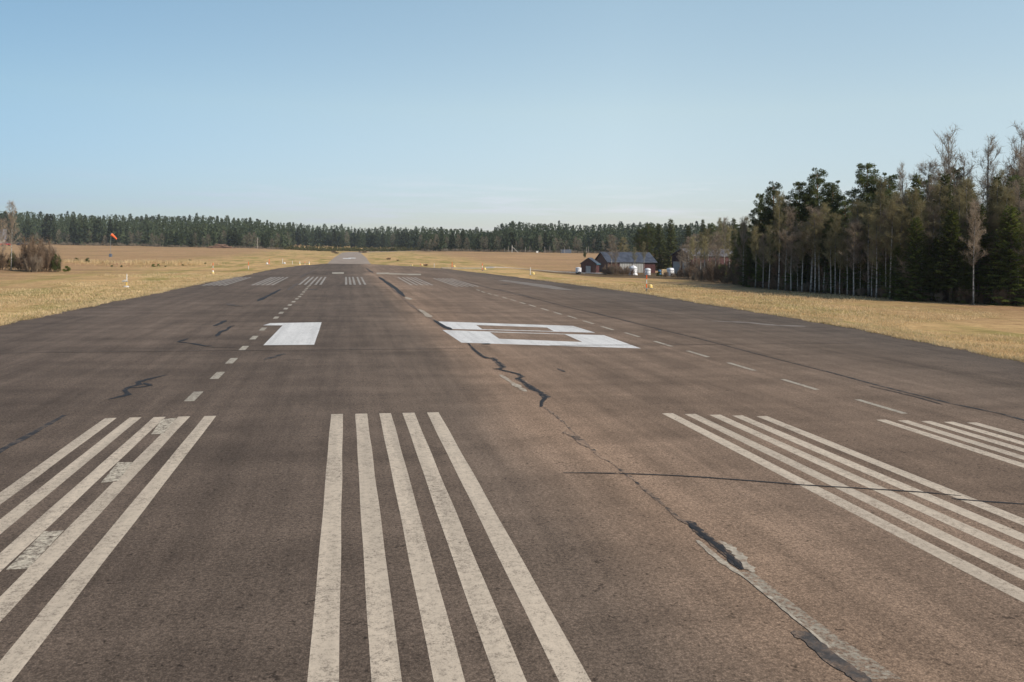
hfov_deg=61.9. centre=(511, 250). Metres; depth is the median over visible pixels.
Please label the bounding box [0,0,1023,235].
sky
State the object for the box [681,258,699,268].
bare shrub
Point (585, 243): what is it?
distant conifer
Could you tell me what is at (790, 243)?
birch tree
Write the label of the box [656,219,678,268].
spruce tree
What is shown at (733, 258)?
young spruce
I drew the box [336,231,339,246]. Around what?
distant conifer
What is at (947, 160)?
birch tree
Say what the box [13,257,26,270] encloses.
willow shrub
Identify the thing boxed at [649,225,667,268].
spruce tree
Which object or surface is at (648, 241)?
pine tree
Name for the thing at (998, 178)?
spruce tree
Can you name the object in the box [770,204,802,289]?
birch tree
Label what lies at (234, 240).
distant conifer
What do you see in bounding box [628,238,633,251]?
distant conifer
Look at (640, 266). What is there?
door
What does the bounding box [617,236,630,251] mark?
birch tree
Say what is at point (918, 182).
spruce tree
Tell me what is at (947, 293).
bare shrub
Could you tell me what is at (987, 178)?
birch tree
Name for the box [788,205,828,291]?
birch tree
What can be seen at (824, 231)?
pine tree
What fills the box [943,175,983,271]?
birch tree
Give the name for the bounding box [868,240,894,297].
young spruce
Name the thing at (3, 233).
barn
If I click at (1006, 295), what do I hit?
bare shrub
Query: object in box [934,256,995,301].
bare shrub
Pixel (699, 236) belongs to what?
birch tree
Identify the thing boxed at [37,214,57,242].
distant conifer
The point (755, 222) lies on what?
birch tree
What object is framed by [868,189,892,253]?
pine tree
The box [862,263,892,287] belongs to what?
bare shrub
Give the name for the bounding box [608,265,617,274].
bare shrub
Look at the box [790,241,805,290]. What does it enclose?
birch tree
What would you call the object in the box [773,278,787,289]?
bare shrub
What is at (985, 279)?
bare shrub
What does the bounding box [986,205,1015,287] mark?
birch tree
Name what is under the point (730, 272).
bare shrub
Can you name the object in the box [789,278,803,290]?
bare shrub
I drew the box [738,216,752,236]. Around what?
birch tree
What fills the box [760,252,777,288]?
young spruce
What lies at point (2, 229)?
birch tree
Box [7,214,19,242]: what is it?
distant conifer
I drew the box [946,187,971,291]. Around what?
birch tree
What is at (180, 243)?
distant conifer
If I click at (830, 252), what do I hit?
birch tree
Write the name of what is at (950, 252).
young spruce
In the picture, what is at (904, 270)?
bare shrub
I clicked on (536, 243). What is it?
distant conifer
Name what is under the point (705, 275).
bare shrub
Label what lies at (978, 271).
young spruce
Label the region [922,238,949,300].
young spruce
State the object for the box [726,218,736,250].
spruce tree
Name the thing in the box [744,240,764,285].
young spruce
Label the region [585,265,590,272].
door
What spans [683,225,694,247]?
spruce tree
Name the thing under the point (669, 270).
tarp bundle
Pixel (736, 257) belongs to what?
young spruce
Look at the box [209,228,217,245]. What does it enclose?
distant conifer
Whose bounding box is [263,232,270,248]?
distant conifer
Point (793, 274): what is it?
young spruce
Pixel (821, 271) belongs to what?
bare shrub
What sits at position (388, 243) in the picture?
distant conifer
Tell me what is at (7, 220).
distant conifer
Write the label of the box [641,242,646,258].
birch tree
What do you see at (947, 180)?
spruce tree
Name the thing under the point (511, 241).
distant conifer
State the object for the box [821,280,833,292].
bare shrub
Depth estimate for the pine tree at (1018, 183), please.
63.11 m
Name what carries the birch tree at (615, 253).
on the ground at (1009, 321)
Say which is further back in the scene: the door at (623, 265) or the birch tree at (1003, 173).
the door at (623, 265)
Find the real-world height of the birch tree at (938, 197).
9.300 m
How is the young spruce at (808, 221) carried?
on the ground at (1009, 321)
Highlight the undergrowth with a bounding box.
[6,241,630,253]
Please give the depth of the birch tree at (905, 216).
64.34 m
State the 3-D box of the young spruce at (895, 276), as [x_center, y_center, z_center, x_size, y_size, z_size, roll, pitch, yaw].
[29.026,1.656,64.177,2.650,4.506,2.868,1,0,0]
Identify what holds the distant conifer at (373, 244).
on the ground at (1009, 321)
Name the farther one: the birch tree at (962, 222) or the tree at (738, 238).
the tree at (738, 238)
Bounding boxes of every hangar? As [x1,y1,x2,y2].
[595,252,656,272]
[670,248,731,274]
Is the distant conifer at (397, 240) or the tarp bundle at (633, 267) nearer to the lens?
the tarp bundle at (633, 267)
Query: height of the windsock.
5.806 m
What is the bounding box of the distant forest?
[0,211,751,252]
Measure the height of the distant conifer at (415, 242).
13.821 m
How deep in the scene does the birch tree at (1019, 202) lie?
60.72 m
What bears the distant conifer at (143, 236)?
on the ground at (1009, 321)
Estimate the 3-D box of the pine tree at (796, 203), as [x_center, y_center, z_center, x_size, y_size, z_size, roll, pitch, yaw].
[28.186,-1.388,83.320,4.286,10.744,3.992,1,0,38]
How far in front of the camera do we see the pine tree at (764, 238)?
89.53 m
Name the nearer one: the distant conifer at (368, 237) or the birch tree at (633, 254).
the birch tree at (633, 254)
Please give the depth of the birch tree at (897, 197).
65.45 m
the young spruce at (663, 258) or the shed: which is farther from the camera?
the young spruce at (663, 258)
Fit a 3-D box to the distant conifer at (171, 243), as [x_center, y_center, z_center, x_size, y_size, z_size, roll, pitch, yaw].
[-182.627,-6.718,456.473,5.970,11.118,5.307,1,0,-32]
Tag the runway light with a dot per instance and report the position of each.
(649, 286)
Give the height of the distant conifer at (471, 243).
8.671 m
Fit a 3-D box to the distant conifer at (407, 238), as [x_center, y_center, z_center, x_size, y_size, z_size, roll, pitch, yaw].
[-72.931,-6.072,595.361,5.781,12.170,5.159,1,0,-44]
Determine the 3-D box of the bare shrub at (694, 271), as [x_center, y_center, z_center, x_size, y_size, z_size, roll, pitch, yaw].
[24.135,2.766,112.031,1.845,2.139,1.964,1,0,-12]
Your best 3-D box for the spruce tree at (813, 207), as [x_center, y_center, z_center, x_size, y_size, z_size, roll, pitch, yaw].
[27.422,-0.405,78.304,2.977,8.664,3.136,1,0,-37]
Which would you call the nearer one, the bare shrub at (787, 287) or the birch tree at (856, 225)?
the birch tree at (856, 225)
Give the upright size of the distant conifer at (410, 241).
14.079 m
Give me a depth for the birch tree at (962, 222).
62.19 m
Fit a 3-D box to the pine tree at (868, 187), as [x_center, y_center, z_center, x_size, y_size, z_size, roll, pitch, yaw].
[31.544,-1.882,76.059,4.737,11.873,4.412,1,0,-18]
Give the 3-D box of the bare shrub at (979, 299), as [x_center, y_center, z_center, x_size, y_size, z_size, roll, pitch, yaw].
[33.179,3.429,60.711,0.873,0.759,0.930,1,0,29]
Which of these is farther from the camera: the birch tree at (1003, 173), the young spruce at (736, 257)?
the young spruce at (736, 257)
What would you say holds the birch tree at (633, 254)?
on the ground at (1009, 321)
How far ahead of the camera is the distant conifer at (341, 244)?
643.88 m
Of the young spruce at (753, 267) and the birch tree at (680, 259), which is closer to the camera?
the young spruce at (753, 267)
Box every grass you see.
[0,272,252,325]
[8,259,224,266]
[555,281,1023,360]
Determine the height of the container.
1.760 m
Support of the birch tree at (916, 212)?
on the ground at (1009, 321)
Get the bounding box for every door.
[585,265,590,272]
[619,262,632,272]
[632,263,643,272]
[673,261,680,273]
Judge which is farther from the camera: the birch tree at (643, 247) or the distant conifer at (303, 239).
the distant conifer at (303, 239)
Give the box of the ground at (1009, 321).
[0,242,1023,357]
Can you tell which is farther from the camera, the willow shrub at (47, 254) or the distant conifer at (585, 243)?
the distant conifer at (585, 243)
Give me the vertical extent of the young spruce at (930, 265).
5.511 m
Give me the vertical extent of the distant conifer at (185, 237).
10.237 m
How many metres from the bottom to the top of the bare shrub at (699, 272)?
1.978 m
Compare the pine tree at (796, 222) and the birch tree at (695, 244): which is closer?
the pine tree at (796, 222)
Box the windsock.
[109,233,116,256]
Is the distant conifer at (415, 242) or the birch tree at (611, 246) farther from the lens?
the distant conifer at (415, 242)
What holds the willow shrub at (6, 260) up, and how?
on the ground at (1009, 321)
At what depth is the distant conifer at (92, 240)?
514.49 m
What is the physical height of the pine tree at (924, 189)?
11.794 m
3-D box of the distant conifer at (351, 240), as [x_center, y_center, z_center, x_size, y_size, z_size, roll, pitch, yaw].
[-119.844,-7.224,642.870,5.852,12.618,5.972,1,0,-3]
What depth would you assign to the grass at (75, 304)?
58.64 m
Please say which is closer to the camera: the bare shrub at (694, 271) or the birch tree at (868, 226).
the birch tree at (868, 226)
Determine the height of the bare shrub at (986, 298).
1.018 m
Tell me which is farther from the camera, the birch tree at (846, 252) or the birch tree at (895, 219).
the birch tree at (846, 252)
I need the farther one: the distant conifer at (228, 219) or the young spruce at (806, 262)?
the distant conifer at (228, 219)
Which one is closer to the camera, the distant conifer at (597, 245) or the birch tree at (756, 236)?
the birch tree at (756, 236)
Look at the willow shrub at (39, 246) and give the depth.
103.68 m
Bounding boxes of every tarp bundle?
[629,265,637,274]
[645,268,650,274]
[667,268,673,275]
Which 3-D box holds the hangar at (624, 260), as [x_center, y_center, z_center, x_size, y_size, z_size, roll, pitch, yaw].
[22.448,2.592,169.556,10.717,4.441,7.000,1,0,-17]
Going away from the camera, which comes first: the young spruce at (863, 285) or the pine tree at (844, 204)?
the young spruce at (863, 285)
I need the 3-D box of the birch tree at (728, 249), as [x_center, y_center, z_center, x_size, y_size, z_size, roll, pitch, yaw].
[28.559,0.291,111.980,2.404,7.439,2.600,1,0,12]
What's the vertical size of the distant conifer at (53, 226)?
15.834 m
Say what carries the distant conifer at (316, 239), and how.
on the ground at (1009, 321)
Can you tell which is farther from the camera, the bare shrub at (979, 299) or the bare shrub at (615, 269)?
the bare shrub at (615, 269)
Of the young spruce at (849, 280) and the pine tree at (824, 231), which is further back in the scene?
the pine tree at (824, 231)
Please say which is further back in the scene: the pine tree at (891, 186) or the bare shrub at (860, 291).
the pine tree at (891, 186)
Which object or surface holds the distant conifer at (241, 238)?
on the ground at (1009, 321)
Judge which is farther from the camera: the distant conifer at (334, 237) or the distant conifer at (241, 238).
the distant conifer at (334, 237)
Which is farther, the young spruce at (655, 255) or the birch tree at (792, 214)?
the young spruce at (655, 255)
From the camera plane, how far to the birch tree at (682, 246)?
140.02 m
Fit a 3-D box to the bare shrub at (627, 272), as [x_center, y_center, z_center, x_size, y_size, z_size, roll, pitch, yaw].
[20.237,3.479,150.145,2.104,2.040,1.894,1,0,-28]
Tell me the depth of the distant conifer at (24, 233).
520.94 m
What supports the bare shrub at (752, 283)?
on the ground at (1009, 321)
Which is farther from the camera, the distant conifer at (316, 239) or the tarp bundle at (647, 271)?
the distant conifer at (316, 239)
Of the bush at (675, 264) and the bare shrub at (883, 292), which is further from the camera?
the bush at (675, 264)
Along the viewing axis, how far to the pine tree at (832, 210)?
76.58 m
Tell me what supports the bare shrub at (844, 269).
on the ground at (1009, 321)
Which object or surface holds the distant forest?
on the ground at (1009, 321)
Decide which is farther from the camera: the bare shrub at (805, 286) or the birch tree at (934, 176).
the bare shrub at (805, 286)
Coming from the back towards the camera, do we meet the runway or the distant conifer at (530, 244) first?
the distant conifer at (530, 244)
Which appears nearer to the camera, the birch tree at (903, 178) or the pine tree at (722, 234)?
the birch tree at (903, 178)
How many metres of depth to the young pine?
103.53 m
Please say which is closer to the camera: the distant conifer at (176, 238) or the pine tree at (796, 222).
the pine tree at (796, 222)
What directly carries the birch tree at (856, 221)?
on the ground at (1009, 321)
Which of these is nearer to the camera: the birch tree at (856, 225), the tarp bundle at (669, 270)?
the birch tree at (856, 225)
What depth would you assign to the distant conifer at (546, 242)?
420.17 m
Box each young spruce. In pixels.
[652,250,658,269]
[655,253,662,269]
[657,247,666,268]
[726,247,744,281]
[729,229,747,279]
[736,237,759,286]
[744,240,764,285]
[752,250,770,285]
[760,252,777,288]
[780,242,805,290]
[783,220,823,290]
[791,236,819,291]
[813,264,823,292]
[819,241,846,293]
[823,225,857,280]
[841,252,859,294]
[845,246,875,295]
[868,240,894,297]
[877,243,911,299]
[892,217,940,301]
[915,230,947,300]
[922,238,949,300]
[923,209,981,302]
[948,254,981,303]
[952,203,999,302]
[971,205,1023,305]
[981,243,1008,302]
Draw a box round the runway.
[0,264,1023,681]
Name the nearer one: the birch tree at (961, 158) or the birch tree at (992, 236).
the birch tree at (992, 236)
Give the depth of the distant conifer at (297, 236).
647.66 m
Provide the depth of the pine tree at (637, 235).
214.92 m
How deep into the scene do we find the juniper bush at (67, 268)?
103.99 m
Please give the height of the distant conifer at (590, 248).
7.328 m
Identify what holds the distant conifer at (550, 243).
on the ground at (1009, 321)
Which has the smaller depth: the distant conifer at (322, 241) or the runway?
the runway
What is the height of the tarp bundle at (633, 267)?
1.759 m
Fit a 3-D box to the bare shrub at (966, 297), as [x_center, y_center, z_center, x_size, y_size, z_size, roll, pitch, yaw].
[32.061,3.120,60.344,1.677,1.370,1.575,1,0,28]
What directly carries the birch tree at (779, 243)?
on the ground at (1009, 321)
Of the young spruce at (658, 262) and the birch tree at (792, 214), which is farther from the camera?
the young spruce at (658, 262)
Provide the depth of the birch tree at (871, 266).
67.01 m
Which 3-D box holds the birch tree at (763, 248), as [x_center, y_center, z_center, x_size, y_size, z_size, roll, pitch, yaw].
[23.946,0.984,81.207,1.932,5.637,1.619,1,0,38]
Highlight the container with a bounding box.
[560,249,570,252]
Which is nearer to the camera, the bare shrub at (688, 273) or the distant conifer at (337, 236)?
the bare shrub at (688, 273)
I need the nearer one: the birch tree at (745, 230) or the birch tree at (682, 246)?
the birch tree at (745, 230)
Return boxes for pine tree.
[632,228,645,251]
[636,224,657,254]
[706,223,717,245]
[716,221,730,247]
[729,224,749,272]
[748,193,771,235]
[750,181,789,252]
[759,223,768,279]
[764,214,784,287]
[775,181,817,251]
[785,219,804,271]
[792,167,834,222]
[815,180,848,229]
[816,206,843,282]
[816,220,845,284]
[831,201,856,237]
[838,163,883,229]
[850,216,878,264]
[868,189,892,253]
[871,172,906,213]
[921,175,938,212]
[942,167,969,212]
[955,199,974,251]
[998,175,1023,276]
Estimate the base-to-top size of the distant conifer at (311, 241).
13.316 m
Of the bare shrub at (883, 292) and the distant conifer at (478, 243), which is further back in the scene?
the distant conifer at (478, 243)
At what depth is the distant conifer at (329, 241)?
648.75 m
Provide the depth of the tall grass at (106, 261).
141.06 m
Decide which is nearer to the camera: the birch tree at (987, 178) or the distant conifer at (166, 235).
the birch tree at (987, 178)
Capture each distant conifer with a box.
[1,212,12,241]
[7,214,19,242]
[21,219,32,243]
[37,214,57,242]
[49,220,58,244]
[68,216,77,244]
[75,216,92,245]
[86,215,100,245]
[93,217,103,243]
[105,219,112,244]
[109,221,118,245]
[112,221,124,245]
[122,221,131,245]
[139,217,152,245]
[163,233,167,245]
[165,227,175,245]
[174,227,179,245]
[178,229,184,245]
[184,229,189,246]
[188,234,192,246]
[193,212,198,225]
[196,230,202,246]
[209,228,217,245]
[224,215,229,225]
[226,229,232,245]
[229,228,240,247]
[238,229,244,247]
[260,234,264,248]
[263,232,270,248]
[279,236,283,248]
[291,229,295,245]
[294,227,301,244]
[300,228,307,245]
[308,230,314,245]
[313,229,318,246]
[317,227,321,246]
[319,230,327,246]
[324,229,333,246]
[329,229,337,246]
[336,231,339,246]
[339,232,344,246]
[350,232,355,246]
[355,229,361,247]
[361,231,366,247]
[365,230,372,247]
[368,232,375,247]
[374,229,381,247]
[380,233,384,247]
[384,234,390,247]
[394,229,400,246]
[398,230,406,247]
[405,233,409,247]
[408,230,415,246]
[413,230,418,245]
[436,231,445,249]
[447,233,457,250]
[459,231,465,249]
[469,235,475,250]
[475,236,481,251]
[488,232,495,251]
[500,231,509,251]
[506,232,516,251]
[523,233,529,251]
[529,239,532,251]
[533,237,538,251]
[541,232,547,251]
[546,236,553,252]
[568,240,572,250]
[581,236,587,252]
[589,239,592,252]
[593,234,603,253]
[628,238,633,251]
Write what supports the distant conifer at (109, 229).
on the ground at (1009, 321)
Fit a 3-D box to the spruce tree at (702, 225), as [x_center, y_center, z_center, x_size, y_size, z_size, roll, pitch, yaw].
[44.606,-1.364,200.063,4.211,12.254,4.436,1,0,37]
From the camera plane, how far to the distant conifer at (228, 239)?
459.14 m
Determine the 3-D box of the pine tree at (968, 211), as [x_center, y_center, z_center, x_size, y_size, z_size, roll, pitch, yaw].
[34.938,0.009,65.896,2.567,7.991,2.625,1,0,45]
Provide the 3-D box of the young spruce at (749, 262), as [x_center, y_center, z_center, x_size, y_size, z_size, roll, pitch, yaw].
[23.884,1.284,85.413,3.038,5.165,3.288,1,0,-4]
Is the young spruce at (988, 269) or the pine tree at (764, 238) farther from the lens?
the pine tree at (764, 238)
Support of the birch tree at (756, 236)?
on the ground at (1009, 321)
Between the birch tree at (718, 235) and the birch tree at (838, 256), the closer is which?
the birch tree at (838, 256)
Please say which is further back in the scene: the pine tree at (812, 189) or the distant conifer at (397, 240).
the distant conifer at (397, 240)
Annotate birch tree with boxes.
[0,218,9,249]
[2,200,20,270]
[604,235,616,262]
[611,245,619,264]
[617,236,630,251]
[631,247,637,265]
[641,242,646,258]
[676,247,684,267]
[677,244,689,268]
[680,235,695,262]
[686,236,699,259]
[687,232,702,262]
[696,232,707,268]
[698,227,714,256]
[699,236,709,279]
[707,230,727,265]
[707,234,724,261]
[714,216,725,253]
[720,218,729,262]
[723,225,736,266]
[729,230,738,258]
[734,217,750,285]
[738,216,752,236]
[748,225,761,287]
[749,220,762,275]
[754,234,772,288]
[762,225,778,288]
[768,190,789,289]
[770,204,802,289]
[777,234,801,290]
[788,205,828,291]
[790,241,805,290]
[791,222,810,291]
[801,212,822,292]
[811,225,825,292]
[820,203,833,292]
[821,213,848,293]
[822,231,840,293]
[832,234,846,294]
[835,217,867,293]
[838,223,854,295]
[839,220,869,295]
[840,198,869,294]
[846,202,883,295]
[855,230,867,287]
[861,233,888,296]
[863,213,887,297]
[867,175,891,288]
[868,207,903,297]
[878,198,903,298]
[883,190,910,290]
[883,198,908,259]
[883,203,913,298]
[892,223,925,289]
[897,159,913,232]
[900,186,924,298]
[904,197,936,299]
[907,154,956,230]
[917,202,947,300]
[922,199,935,252]
[923,181,951,291]
[924,144,963,236]
[933,122,984,254]
[941,216,977,275]
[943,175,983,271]
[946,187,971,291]
[959,199,986,304]
[967,134,1008,259]
[979,179,1008,290]
[980,212,1002,302]
[983,167,1006,207]
[985,120,1023,246]
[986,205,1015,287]
[987,186,1023,291]
[992,178,1023,282]
[1012,143,1023,260]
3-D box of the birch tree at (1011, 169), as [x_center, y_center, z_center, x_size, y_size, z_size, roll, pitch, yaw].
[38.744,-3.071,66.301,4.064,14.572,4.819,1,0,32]
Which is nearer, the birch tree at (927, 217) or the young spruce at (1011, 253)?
the young spruce at (1011, 253)
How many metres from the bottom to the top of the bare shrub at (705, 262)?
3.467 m
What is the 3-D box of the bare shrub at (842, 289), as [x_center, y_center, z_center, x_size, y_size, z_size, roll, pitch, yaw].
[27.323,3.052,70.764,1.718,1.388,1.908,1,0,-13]
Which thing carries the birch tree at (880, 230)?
on the ground at (1009, 321)
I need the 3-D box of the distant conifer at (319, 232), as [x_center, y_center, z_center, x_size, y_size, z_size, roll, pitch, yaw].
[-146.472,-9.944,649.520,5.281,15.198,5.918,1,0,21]
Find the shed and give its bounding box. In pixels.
[580,258,600,272]
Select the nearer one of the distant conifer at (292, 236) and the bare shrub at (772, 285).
the bare shrub at (772, 285)
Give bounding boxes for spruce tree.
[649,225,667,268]
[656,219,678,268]
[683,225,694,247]
[697,220,705,246]
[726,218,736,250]
[802,201,816,282]
[905,172,928,242]
[928,172,955,291]
[981,173,1013,296]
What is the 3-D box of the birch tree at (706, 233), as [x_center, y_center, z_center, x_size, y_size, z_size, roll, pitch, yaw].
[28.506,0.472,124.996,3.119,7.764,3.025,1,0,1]
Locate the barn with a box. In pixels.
[0,229,6,243]
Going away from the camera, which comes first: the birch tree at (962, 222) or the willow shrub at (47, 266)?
the birch tree at (962, 222)
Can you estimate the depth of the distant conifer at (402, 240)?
609.16 m
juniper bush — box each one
[7,252,19,269]
[63,266,70,271]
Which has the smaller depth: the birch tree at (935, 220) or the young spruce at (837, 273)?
the birch tree at (935, 220)
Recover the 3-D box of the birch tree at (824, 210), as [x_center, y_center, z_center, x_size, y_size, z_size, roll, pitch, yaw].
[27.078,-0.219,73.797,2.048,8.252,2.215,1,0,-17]
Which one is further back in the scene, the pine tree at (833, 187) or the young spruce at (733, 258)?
the young spruce at (733, 258)
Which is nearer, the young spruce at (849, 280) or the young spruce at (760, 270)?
the young spruce at (849, 280)
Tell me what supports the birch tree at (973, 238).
on the ground at (1009, 321)
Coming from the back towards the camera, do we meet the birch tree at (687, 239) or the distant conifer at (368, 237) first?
the distant conifer at (368, 237)
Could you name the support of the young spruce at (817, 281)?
on the ground at (1009, 321)
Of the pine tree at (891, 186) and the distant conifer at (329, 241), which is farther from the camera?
the distant conifer at (329, 241)
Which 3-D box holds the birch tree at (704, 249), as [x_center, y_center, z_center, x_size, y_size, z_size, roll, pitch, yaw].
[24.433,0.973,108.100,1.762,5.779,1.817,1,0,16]
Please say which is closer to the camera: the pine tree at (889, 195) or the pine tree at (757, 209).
the pine tree at (889, 195)
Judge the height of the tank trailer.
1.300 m
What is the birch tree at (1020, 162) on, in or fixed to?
on the ground at (1009, 321)
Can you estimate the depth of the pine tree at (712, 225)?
184.34 m
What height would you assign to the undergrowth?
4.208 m
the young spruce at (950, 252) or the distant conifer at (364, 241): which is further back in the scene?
the distant conifer at (364, 241)
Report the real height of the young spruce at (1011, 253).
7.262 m
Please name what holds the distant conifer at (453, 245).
on the ground at (1009, 321)
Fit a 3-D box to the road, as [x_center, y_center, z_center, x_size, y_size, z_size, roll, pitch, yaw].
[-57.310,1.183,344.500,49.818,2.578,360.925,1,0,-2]
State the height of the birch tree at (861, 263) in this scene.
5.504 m
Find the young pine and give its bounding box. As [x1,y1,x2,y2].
[50,254,61,271]
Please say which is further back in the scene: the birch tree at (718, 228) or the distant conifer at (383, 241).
the distant conifer at (383, 241)
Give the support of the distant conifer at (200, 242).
on the ground at (1009, 321)
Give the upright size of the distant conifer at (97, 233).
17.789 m
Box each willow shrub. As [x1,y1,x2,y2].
[0,250,13,269]
[12,242,51,271]
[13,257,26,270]
[19,235,58,271]
[24,253,43,271]
[33,242,59,270]
[42,250,62,271]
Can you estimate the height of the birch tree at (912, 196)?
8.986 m
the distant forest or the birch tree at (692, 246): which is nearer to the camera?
the birch tree at (692, 246)
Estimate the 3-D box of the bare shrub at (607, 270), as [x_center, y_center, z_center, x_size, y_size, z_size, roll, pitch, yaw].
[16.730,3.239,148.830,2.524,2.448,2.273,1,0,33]
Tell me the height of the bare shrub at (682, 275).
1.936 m
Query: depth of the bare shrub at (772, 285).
79.91 m
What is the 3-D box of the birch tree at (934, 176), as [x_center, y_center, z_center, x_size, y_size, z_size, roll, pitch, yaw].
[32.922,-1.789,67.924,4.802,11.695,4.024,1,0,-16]
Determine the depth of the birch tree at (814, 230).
73.46 m
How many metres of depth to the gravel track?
160.23 m
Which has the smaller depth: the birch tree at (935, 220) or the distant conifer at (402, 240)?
the birch tree at (935, 220)
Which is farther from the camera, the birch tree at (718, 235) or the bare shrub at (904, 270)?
the birch tree at (718, 235)
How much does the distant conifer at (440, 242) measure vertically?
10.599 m
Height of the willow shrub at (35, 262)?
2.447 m
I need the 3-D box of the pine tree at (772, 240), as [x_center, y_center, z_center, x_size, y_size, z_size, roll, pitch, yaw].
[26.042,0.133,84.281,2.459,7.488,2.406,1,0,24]
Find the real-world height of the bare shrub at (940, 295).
0.867 m
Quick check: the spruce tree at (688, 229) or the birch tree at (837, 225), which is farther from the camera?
the spruce tree at (688, 229)
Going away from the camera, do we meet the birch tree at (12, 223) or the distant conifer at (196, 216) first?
the birch tree at (12, 223)
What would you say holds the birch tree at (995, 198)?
on the ground at (1009, 321)
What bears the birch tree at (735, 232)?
on the ground at (1009, 321)
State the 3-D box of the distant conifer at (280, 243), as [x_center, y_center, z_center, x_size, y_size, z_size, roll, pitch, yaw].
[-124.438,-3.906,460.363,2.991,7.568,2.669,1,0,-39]
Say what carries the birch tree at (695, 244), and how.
on the ground at (1009, 321)
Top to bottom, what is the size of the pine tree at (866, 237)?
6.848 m
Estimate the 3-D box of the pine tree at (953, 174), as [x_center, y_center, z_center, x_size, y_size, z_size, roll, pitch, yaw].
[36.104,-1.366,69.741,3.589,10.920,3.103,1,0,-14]
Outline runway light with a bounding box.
[645,275,652,291]
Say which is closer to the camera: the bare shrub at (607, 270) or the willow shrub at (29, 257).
the willow shrub at (29, 257)
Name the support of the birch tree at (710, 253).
on the ground at (1009, 321)
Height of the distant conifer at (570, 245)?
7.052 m
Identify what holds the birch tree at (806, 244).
on the ground at (1009, 321)
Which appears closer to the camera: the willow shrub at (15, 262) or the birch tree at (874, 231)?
the birch tree at (874, 231)
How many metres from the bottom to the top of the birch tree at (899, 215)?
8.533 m
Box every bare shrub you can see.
[602,264,612,274]
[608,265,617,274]
[610,262,620,275]
[622,266,632,275]
[678,267,685,277]
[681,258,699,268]
[685,265,693,278]
[690,265,699,278]
[692,266,705,280]
[695,256,711,265]
[702,268,713,281]
[705,260,729,282]
[721,275,730,283]
[725,265,746,284]
[747,275,761,286]
[767,251,804,288]
[770,280,777,288]
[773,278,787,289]
[783,283,789,290]
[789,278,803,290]
[803,283,812,291]
[809,257,857,285]
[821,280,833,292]
[835,282,849,294]
[839,256,877,291]
[856,288,864,295]
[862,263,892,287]
[874,284,888,295]
[878,284,895,298]
[888,248,945,298]
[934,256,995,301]
[934,292,945,301]
[943,286,957,300]
[954,287,976,303]
[955,253,1009,302]
[974,295,982,302]
[981,292,989,302]
[989,288,1020,304]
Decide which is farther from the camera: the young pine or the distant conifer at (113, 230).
the distant conifer at (113, 230)
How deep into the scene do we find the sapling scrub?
506.68 m
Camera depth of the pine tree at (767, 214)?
85.55 m
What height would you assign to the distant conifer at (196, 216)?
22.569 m
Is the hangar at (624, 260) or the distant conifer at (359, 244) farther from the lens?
the distant conifer at (359, 244)
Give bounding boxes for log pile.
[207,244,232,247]
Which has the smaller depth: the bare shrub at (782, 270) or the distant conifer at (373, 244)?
the bare shrub at (782, 270)
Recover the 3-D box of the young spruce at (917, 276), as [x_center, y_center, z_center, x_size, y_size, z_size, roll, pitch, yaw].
[29.672,0.750,62.709,3.588,6.482,3.315,1,0,-27]
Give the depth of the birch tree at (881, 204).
68.08 m
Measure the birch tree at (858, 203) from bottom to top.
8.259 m
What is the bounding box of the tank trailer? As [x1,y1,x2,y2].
[575,267,584,273]
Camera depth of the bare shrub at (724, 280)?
91.40 m
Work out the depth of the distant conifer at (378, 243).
644.64 m
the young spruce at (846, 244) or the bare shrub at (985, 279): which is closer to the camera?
the bare shrub at (985, 279)
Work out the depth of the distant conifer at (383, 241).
647.87 m
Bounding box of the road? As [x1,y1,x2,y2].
[328,250,419,263]
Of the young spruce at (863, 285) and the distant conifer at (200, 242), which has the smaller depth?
the young spruce at (863, 285)
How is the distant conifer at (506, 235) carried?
on the ground at (1009, 321)
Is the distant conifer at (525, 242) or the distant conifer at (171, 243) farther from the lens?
the distant conifer at (171, 243)
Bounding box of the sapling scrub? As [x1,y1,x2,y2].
[274,245,421,251]
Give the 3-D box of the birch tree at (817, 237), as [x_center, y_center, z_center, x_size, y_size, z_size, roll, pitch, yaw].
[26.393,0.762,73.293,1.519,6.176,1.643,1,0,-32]
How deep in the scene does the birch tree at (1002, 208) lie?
60.19 m
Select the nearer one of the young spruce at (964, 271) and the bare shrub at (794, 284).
the young spruce at (964, 271)
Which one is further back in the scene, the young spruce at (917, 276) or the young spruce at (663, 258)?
the young spruce at (663, 258)
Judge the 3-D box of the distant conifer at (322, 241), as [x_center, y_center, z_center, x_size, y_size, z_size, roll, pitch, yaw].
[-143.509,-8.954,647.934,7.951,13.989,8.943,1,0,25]
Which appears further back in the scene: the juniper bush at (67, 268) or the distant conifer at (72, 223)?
the distant conifer at (72, 223)
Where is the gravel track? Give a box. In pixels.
[463,267,602,273]
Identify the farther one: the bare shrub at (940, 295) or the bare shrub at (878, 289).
the bare shrub at (878, 289)
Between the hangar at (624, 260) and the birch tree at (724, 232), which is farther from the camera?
the hangar at (624, 260)
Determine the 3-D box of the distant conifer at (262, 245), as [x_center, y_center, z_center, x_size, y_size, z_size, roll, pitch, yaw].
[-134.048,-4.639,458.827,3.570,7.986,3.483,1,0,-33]
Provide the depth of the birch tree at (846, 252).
69.23 m
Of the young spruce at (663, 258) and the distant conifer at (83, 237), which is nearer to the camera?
the young spruce at (663, 258)
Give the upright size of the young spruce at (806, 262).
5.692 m
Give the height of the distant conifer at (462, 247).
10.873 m

